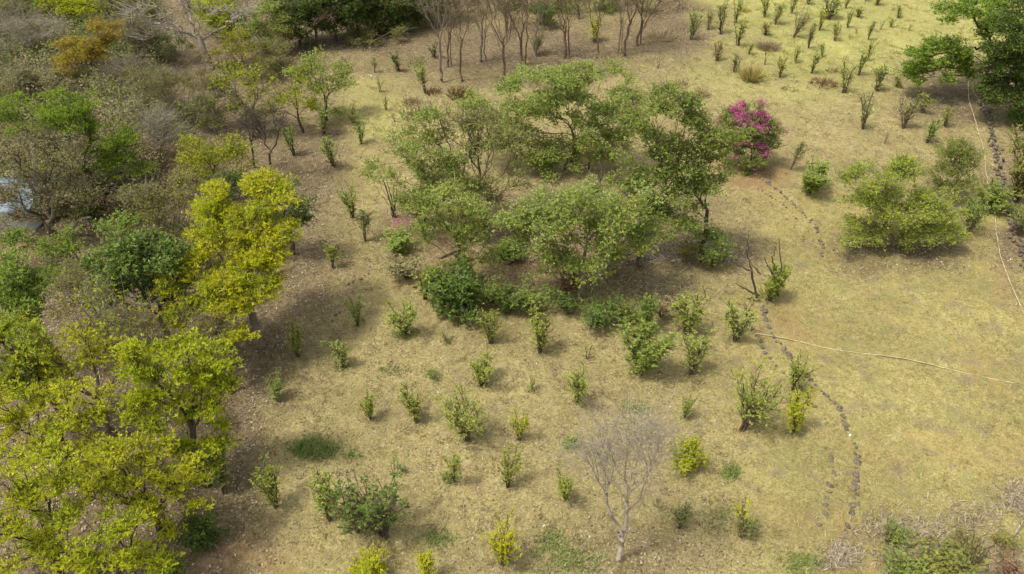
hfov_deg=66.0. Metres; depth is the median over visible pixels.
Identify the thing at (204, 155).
lime tree
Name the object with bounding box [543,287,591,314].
bush
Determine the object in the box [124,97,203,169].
bare tree
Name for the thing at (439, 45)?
bare tree
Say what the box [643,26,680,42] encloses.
dead bush
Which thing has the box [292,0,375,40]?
leafy tree
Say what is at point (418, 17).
leafy tree
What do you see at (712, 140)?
forked tree
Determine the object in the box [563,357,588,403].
shrub
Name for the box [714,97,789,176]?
flowering bush
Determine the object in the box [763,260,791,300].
shrub
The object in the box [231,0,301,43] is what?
leafy tree
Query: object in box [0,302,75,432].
lime tree
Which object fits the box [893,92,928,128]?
shrub
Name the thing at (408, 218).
fallen petals
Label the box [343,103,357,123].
shrub
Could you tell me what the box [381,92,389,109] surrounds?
shrub
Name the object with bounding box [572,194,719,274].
leafy tree
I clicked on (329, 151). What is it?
shrub
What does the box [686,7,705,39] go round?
shrub
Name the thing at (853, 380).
lawn grass
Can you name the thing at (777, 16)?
shrub
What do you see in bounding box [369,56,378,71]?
shrub
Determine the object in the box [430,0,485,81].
bare tree
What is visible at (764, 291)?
grass tuft
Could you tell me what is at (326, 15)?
brown tree
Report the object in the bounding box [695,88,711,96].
grass tuft
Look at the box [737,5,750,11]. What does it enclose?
grass tuft
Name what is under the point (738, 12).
shrub
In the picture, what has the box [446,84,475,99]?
dead bush
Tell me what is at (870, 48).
shrub
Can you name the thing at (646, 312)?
shrub
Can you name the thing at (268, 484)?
shrub
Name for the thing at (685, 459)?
shrub
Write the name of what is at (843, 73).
shrub
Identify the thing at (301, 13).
leafy tree
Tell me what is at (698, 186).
slender tree
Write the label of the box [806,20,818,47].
shrub
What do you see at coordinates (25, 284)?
leafy tree
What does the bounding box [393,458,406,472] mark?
shrub
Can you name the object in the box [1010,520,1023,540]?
curved branch
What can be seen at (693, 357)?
shrub
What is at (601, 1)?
bare tree
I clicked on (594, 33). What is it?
shrub
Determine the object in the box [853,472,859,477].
stone
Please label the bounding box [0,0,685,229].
undergrowth
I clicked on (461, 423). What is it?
shrub
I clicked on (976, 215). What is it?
bush
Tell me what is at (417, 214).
bush
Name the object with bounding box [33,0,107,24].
leafy tree
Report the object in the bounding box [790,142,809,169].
bush
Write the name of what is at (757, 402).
shrub
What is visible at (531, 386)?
shrub
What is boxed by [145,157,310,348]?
golden tree
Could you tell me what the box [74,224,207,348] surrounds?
leafy tree
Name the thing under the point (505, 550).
shrub
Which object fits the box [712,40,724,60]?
shrub
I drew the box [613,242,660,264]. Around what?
fallen branch
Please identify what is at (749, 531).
shrub
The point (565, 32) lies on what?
bare tree
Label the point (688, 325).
shrub
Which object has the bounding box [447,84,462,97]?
shrub
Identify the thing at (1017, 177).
bush
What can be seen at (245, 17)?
bare tree
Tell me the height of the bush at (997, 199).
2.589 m
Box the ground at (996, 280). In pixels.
[0,0,1023,573]
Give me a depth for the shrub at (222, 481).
35.73 m
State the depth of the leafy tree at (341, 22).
80.61 m
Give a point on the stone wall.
(998, 173)
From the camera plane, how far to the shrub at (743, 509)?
34.32 m
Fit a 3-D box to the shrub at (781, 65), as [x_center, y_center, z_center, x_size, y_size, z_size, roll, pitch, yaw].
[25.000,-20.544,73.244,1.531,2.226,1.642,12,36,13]
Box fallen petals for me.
[387,165,765,229]
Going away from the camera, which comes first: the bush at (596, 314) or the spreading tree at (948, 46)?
the bush at (596, 314)
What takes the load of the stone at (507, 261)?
on the ground at (996, 280)
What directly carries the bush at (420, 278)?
on the ground at (996, 280)
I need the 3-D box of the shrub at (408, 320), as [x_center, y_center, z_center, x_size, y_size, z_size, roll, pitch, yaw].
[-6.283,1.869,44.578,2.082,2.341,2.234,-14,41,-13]
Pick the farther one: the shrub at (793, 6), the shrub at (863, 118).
the shrub at (793, 6)
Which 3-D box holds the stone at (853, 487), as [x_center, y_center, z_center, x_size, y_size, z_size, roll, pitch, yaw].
[15.868,9.351,36.615,0.260,0.200,0.326,27,74,18]
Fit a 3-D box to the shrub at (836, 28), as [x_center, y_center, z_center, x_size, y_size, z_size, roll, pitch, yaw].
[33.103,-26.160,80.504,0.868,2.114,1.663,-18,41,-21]
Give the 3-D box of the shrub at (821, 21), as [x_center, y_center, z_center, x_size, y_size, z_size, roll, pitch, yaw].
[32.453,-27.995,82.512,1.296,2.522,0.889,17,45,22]
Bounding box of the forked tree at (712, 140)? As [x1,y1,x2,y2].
[599,78,761,262]
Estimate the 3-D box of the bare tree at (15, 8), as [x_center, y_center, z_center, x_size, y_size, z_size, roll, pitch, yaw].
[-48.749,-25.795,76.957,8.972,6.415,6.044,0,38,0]
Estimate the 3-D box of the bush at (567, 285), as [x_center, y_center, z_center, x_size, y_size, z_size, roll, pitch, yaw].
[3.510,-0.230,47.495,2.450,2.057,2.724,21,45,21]
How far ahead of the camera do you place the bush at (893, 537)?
33.99 m
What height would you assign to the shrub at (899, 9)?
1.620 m
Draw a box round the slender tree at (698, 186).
[662,164,734,262]
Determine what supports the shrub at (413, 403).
on the ground at (996, 280)
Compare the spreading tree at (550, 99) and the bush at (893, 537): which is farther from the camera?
the spreading tree at (550, 99)
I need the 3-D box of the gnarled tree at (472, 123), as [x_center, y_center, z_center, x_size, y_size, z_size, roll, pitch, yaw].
[-2.644,-7.814,50.566,8.860,10.386,6.482,21,43,25]
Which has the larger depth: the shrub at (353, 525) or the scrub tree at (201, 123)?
the scrub tree at (201, 123)
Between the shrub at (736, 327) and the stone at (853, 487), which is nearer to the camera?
the stone at (853, 487)
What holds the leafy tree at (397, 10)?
on the ground at (996, 280)
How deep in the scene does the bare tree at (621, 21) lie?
76.99 m
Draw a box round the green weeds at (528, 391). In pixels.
[151,237,802,572]
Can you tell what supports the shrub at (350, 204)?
on the ground at (996, 280)
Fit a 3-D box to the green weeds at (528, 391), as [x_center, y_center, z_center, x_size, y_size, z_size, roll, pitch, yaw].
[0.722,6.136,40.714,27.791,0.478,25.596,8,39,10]
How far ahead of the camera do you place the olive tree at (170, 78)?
63.76 m
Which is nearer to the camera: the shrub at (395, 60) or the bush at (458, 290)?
the bush at (458, 290)
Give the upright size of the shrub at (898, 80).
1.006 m
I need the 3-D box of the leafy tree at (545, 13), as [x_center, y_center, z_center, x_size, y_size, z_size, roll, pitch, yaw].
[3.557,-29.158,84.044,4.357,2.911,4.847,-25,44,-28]
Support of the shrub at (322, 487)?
on the ground at (996, 280)
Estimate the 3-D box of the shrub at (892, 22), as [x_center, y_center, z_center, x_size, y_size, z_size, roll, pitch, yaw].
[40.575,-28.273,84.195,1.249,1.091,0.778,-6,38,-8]
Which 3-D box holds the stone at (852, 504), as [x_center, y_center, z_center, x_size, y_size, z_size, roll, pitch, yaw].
[15.499,9.938,35.865,0.336,0.216,0.303,-19,27,-34]
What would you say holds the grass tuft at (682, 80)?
on the ground at (996, 280)
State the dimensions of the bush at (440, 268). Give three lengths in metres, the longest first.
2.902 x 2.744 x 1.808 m
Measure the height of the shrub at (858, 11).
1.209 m
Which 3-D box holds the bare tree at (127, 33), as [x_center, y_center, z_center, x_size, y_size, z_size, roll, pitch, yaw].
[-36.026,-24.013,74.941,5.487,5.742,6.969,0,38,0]
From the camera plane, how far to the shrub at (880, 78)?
70.65 m
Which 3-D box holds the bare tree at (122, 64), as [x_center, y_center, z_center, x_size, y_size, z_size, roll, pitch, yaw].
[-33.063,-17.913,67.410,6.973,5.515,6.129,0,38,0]
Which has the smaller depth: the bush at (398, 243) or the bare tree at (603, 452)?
the bare tree at (603, 452)
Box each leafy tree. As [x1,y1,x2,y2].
[0,0,47,19]
[0,207,147,284]
[0,242,59,366]
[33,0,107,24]
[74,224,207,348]
[88,0,158,19]
[187,0,248,35]
[201,165,326,255]
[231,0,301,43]
[266,0,343,49]
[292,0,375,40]
[333,0,381,32]
[357,0,428,37]
[381,0,452,22]
[398,173,507,277]
[487,167,677,298]
[523,0,563,27]
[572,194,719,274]
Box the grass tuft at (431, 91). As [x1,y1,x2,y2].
[424,84,443,95]
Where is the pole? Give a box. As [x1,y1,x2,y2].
[756,333,1013,383]
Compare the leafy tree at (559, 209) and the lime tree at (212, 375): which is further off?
the leafy tree at (559, 209)
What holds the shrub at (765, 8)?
on the ground at (996, 280)
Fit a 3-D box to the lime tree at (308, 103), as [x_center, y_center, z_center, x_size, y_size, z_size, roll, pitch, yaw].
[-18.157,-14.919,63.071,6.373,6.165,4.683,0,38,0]
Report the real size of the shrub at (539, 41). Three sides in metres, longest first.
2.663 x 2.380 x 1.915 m
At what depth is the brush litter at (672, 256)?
50.41 m
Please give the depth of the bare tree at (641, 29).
78.18 m
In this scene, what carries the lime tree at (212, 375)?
on the ground at (996, 280)
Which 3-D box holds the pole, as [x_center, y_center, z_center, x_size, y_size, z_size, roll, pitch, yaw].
[20.438,3.844,43.699,13.465,0.252,0.246,10,39,13]
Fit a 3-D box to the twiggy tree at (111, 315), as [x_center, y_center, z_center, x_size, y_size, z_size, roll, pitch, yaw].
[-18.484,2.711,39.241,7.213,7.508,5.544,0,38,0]
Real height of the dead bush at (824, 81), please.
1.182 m
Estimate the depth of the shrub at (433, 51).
77.13 m
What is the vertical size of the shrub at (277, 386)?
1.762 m
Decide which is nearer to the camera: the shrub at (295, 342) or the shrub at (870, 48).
the shrub at (295, 342)
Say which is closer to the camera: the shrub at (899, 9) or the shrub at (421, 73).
the shrub at (421, 73)
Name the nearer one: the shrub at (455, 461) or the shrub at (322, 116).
the shrub at (455, 461)
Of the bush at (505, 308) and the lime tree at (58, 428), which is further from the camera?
the bush at (505, 308)
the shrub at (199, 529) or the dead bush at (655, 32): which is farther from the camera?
the dead bush at (655, 32)
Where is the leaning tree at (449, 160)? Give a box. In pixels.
[354,99,493,242]
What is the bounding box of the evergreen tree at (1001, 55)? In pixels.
[967,0,1023,127]
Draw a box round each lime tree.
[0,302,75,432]
[0,372,126,489]
[0,434,99,573]
[3,303,159,438]
[17,488,187,573]
[58,425,219,544]
[107,326,255,488]
[167,126,261,184]
[203,54,284,133]
[251,61,326,132]
[277,41,359,120]
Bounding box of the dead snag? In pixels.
[731,231,787,299]
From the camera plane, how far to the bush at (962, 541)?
34.07 m
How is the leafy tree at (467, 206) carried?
on the ground at (996, 280)
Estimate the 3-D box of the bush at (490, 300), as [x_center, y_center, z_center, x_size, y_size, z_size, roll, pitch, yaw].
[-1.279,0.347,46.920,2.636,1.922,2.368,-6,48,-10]
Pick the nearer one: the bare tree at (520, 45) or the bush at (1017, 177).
the bush at (1017, 177)
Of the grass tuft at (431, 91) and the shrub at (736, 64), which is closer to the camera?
the grass tuft at (431, 91)
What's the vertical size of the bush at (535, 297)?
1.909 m
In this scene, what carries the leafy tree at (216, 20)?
on the ground at (996, 280)
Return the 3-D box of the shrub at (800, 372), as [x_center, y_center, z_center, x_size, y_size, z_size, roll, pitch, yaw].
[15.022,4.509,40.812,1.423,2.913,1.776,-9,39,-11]
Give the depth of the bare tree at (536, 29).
75.59 m
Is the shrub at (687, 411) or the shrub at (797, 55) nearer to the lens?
the shrub at (687, 411)
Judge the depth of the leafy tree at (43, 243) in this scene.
47.66 m
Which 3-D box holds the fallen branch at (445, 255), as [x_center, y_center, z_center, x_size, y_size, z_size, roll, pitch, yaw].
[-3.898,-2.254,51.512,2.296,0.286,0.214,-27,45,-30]
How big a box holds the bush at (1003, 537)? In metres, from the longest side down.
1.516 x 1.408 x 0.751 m
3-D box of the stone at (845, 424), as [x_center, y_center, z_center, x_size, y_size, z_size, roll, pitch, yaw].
[16.887,6.979,39.871,0.334,0.250,0.355,-14,40,17]
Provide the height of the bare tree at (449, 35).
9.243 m
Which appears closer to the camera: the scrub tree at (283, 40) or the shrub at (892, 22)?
the scrub tree at (283, 40)
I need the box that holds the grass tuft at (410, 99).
[400,95,421,105]
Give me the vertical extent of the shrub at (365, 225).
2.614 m
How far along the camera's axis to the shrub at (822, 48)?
77.47 m
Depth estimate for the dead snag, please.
46.13 m
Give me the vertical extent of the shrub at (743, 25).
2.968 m
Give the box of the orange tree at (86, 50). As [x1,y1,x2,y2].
[43,10,127,81]
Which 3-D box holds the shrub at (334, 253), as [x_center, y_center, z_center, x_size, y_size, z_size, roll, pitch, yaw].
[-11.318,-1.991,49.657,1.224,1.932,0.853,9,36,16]
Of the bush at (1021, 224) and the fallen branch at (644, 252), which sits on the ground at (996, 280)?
the bush at (1021, 224)
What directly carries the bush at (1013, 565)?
on the ground at (996, 280)
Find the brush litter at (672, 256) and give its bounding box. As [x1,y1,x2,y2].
[447,28,753,299]
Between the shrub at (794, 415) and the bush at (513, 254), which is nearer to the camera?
the shrub at (794, 415)
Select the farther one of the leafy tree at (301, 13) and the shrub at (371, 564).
the leafy tree at (301, 13)
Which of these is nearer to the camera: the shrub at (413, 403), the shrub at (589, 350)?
the shrub at (413, 403)
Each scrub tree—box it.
[0,56,69,101]
[110,87,195,143]
[134,26,196,62]
[154,96,225,143]
[166,159,239,200]
[204,24,274,69]
[239,30,298,80]
[278,33,296,49]
[340,23,415,47]
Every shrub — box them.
[142,550,189,573]
[171,508,229,553]
[200,432,231,494]
[247,452,283,509]
[265,366,286,401]
[277,122,296,155]
[284,319,304,357]
[304,463,341,521]
[314,453,411,538]
[316,97,331,135]
[316,135,340,167]
[322,241,340,268]
[323,339,349,367]
[333,493,370,534]
[335,180,357,217]
[342,292,364,326]
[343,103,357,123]
[346,540,390,573]
[352,111,368,143]
[357,206,372,241]
[357,389,378,419]
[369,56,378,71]
[376,76,384,91]
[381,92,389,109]
[382,296,418,334]
[387,49,403,71]
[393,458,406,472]
[397,378,424,423]
[413,65,428,93]
[413,548,437,573]
[425,38,438,57]
[427,369,439,379]
[428,377,493,441]
[437,328,451,342]
[442,454,461,482]
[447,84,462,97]
[466,347,496,387]
[475,303,505,343]
[480,505,522,565]
[496,442,525,487]
[507,408,529,440]
[525,27,548,53]
[525,298,551,353]
[528,373,536,390]
[553,463,575,500]
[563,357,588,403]
[581,343,594,359]
[587,13,602,42]
[612,316,684,375]
[636,293,661,326]
[664,434,711,476]
[665,499,702,528]
[668,283,713,335]
[679,326,717,375]
[679,391,701,417]
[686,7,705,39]
[705,10,714,29]
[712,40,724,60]
[715,0,730,33]
[721,295,760,342]
[729,356,797,431]
[730,0,746,22]
[730,497,755,530]
[731,17,751,45]
[731,50,743,71]
[732,510,767,541]
[748,42,755,53]
[760,0,770,15]
[761,21,772,34]
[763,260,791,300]
[771,0,787,24]
[774,53,788,77]
[784,387,817,433]
[788,0,797,13]
[788,348,816,390]
[792,4,815,37]
[792,44,801,62]
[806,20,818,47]
[808,50,824,73]
[818,9,828,30]
[818,41,825,55]
[820,0,845,19]
[831,20,842,41]
[837,58,859,92]
[844,8,855,26]
[853,6,866,16]
[855,49,873,75]
[857,90,876,129]
[866,40,878,60]
[868,18,876,38]
[870,62,892,90]
[888,17,899,26]
[892,75,902,86]
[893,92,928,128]
[895,5,904,17]
[918,90,935,112]
[923,119,943,142]
[941,104,959,126]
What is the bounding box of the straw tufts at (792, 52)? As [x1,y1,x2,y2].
[335,0,1015,134]
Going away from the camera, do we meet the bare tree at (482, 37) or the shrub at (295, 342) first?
the shrub at (295, 342)
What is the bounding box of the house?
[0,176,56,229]
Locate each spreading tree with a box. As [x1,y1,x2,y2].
[447,52,650,183]
[890,0,1023,87]
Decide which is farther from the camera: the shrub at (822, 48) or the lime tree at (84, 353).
the shrub at (822, 48)
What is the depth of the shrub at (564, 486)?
34.88 m
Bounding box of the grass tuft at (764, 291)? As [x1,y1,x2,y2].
[758,279,784,301]
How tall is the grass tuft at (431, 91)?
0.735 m
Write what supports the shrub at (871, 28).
on the ground at (996, 280)
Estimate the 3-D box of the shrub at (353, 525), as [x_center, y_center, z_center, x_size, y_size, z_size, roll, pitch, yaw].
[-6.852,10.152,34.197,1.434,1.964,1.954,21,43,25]
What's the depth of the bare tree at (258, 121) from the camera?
56.39 m
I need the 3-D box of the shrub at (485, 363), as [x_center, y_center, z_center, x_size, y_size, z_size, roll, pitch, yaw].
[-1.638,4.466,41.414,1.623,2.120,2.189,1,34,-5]
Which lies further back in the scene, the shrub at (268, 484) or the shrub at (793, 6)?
the shrub at (793, 6)
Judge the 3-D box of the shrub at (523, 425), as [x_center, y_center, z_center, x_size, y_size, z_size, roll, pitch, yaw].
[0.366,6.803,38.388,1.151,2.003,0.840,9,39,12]
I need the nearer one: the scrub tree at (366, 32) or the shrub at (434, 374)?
the shrub at (434, 374)
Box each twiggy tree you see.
[41,267,213,387]
[186,312,263,394]
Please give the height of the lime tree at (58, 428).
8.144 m
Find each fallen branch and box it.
[438,247,466,258]
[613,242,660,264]
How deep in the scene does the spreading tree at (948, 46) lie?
67.05 m
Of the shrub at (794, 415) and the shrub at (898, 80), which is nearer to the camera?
the shrub at (794, 415)
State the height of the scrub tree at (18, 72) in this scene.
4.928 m
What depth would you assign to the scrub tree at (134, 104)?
59.44 m
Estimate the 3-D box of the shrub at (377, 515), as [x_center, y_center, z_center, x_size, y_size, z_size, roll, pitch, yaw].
[-6.164,9.270,33.495,3.940,4.355,3.815,0,38,-1]
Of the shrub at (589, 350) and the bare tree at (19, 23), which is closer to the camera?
the shrub at (589, 350)
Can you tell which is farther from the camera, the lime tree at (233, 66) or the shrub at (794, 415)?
the lime tree at (233, 66)
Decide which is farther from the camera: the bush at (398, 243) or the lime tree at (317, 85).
the lime tree at (317, 85)
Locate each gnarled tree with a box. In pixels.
[0,116,106,239]
[388,93,546,232]
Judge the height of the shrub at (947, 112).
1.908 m
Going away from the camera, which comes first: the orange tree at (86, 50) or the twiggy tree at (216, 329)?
the twiggy tree at (216, 329)
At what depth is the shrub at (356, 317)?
45.27 m
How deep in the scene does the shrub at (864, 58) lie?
73.34 m
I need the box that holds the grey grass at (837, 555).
[323,37,1023,573]
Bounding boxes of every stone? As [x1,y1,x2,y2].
[504,258,512,264]
[842,421,848,427]
[849,502,855,507]
[850,485,856,490]
[853,458,860,463]
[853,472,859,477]
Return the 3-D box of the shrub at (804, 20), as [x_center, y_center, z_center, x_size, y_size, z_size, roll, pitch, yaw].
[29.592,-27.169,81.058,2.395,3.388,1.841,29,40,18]
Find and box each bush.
[374,249,428,279]
[378,166,401,217]
[379,226,417,254]
[394,188,443,222]
[411,266,441,299]
[413,253,495,326]
[420,258,451,288]
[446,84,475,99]
[476,274,510,305]
[483,236,534,262]
[486,282,530,313]
[500,274,566,311]
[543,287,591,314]
[553,264,591,294]
[567,280,631,330]
[603,293,641,323]
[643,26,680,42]
[643,286,682,317]
[672,233,706,258]
[688,231,742,266]
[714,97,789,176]
[755,39,781,51]
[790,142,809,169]
[800,153,836,194]
[807,76,838,89]
[826,145,982,253]
[875,538,944,573]
[878,511,920,548]
[897,529,989,573]
[917,133,990,195]
[943,519,991,563]
[955,521,996,570]
[956,184,995,234]
[965,177,1022,215]
[988,535,1023,573]
[989,520,1023,551]
[1002,201,1023,235]
[1007,123,1023,202]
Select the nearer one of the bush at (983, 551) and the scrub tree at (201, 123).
the bush at (983, 551)
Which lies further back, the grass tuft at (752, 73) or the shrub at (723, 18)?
the shrub at (723, 18)
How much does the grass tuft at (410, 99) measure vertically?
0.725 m
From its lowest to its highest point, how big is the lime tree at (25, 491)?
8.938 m
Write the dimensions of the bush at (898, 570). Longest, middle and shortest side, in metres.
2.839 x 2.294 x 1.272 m
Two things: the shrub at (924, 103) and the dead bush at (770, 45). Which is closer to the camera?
the shrub at (924, 103)
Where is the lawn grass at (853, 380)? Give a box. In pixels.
[311,0,1023,573]
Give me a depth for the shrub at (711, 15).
83.55 m
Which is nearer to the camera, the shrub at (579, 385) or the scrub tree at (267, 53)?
the shrub at (579, 385)
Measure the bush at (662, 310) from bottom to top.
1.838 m
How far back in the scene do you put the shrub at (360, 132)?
62.59 m
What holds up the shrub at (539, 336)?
on the ground at (996, 280)
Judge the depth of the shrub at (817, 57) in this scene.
73.97 m
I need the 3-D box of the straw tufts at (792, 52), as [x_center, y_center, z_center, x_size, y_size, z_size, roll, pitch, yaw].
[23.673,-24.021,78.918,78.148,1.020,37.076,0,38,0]
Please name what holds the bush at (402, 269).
on the ground at (996, 280)
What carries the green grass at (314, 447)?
on the ground at (996, 280)
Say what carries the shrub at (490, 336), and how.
on the ground at (996, 280)
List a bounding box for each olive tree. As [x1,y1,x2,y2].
[41,244,130,327]
[99,163,214,243]
[113,55,221,122]
[169,73,260,134]
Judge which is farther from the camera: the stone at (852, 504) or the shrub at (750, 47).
the shrub at (750, 47)
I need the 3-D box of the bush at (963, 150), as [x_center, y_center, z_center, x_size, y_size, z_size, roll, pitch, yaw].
[31.035,-8.279,55.409,4.772,5.319,4.226,0,38,0]
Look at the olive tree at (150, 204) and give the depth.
46.52 m
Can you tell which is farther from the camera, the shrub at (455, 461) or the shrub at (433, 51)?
the shrub at (433, 51)
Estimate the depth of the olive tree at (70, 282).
43.41 m
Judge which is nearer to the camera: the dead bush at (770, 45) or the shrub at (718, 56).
the shrub at (718, 56)
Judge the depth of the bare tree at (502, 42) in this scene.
68.69 m
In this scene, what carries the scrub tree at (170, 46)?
on the ground at (996, 280)
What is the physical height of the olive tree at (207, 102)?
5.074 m
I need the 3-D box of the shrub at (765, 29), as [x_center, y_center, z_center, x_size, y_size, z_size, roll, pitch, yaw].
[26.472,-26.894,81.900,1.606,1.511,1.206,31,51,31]
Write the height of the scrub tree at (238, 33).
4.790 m
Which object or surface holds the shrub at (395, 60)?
on the ground at (996, 280)
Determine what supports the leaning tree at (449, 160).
on the ground at (996, 280)
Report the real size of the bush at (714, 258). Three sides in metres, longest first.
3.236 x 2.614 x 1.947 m
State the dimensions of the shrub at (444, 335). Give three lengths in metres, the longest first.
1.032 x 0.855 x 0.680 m
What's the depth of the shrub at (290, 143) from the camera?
60.82 m
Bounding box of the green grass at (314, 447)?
[274,53,832,573]
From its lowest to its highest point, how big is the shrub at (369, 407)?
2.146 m
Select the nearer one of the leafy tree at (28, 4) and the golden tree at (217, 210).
the golden tree at (217, 210)
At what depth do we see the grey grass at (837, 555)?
34.89 m
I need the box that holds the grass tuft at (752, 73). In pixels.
[736,61,767,81]
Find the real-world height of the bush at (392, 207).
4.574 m
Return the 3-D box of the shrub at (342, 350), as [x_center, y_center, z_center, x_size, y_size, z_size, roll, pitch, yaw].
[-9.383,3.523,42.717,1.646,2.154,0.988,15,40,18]
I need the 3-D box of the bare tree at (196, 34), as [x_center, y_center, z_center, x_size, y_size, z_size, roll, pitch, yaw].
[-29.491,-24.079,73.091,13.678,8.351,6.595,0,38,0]
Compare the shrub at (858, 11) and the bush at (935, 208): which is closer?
the bush at (935, 208)
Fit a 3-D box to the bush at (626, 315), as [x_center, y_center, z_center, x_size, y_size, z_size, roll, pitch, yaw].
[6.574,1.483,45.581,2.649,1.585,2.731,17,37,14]
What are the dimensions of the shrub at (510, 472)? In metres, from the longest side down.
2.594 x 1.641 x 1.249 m
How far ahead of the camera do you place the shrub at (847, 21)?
83.58 m
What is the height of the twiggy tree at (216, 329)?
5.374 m
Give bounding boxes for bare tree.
[0,0,52,43]
[0,6,78,54]
[79,35,163,99]
[104,3,160,58]
[108,0,261,69]
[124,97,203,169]
[203,0,254,25]
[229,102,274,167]
[236,97,306,171]
[403,0,474,81]
[423,0,471,66]
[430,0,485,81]
[462,0,508,62]
[472,0,539,82]
[493,0,535,63]
[495,0,513,29]
[504,379,719,562]
[520,0,551,56]
[551,0,592,58]
[568,0,580,18]
[581,0,611,57]
[606,0,633,52]
[623,0,645,55]
[624,0,686,45]
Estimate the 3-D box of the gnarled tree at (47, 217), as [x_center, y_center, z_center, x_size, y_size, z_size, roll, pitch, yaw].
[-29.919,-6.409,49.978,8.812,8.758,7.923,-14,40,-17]
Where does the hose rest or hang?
on the ground at (996, 280)
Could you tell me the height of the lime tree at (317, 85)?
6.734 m
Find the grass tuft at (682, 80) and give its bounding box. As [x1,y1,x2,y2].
[675,77,689,83]
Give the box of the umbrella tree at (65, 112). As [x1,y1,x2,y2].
[0,84,160,200]
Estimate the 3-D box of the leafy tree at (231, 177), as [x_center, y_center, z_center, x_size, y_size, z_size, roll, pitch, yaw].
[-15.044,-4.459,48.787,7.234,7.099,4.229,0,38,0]
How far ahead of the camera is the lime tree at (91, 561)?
29.14 m
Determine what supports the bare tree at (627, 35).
on the ground at (996, 280)
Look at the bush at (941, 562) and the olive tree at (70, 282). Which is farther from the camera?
the olive tree at (70, 282)
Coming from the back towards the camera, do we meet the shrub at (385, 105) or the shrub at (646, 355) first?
the shrub at (385, 105)
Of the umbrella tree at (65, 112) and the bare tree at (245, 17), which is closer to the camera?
the umbrella tree at (65, 112)
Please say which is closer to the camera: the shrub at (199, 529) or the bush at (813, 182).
the shrub at (199, 529)
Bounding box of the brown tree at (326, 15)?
[285,0,352,45]
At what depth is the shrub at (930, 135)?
62.81 m
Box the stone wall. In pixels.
[977,70,1023,267]
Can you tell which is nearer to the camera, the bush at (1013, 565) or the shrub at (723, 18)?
the bush at (1013, 565)
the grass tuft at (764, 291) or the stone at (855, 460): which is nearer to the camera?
the stone at (855, 460)
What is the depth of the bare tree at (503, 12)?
82.52 m
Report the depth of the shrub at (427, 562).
32.08 m
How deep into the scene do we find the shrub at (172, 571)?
33.14 m
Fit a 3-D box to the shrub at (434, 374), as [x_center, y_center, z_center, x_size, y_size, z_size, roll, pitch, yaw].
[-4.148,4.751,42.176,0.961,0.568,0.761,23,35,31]
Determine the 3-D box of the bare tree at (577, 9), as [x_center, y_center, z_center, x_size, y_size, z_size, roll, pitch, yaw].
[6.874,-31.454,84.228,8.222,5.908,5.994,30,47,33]
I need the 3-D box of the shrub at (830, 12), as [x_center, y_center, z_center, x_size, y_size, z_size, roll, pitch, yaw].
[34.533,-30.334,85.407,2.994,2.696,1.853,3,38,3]
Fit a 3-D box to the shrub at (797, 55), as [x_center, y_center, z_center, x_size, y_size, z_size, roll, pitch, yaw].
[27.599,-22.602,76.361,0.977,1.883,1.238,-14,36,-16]
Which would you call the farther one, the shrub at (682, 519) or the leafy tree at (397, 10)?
the leafy tree at (397, 10)
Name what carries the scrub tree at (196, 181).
on the ground at (996, 280)
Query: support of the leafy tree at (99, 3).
on the ground at (996, 280)
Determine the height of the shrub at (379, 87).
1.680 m
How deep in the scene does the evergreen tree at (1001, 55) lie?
63.11 m
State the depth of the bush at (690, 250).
50.11 m

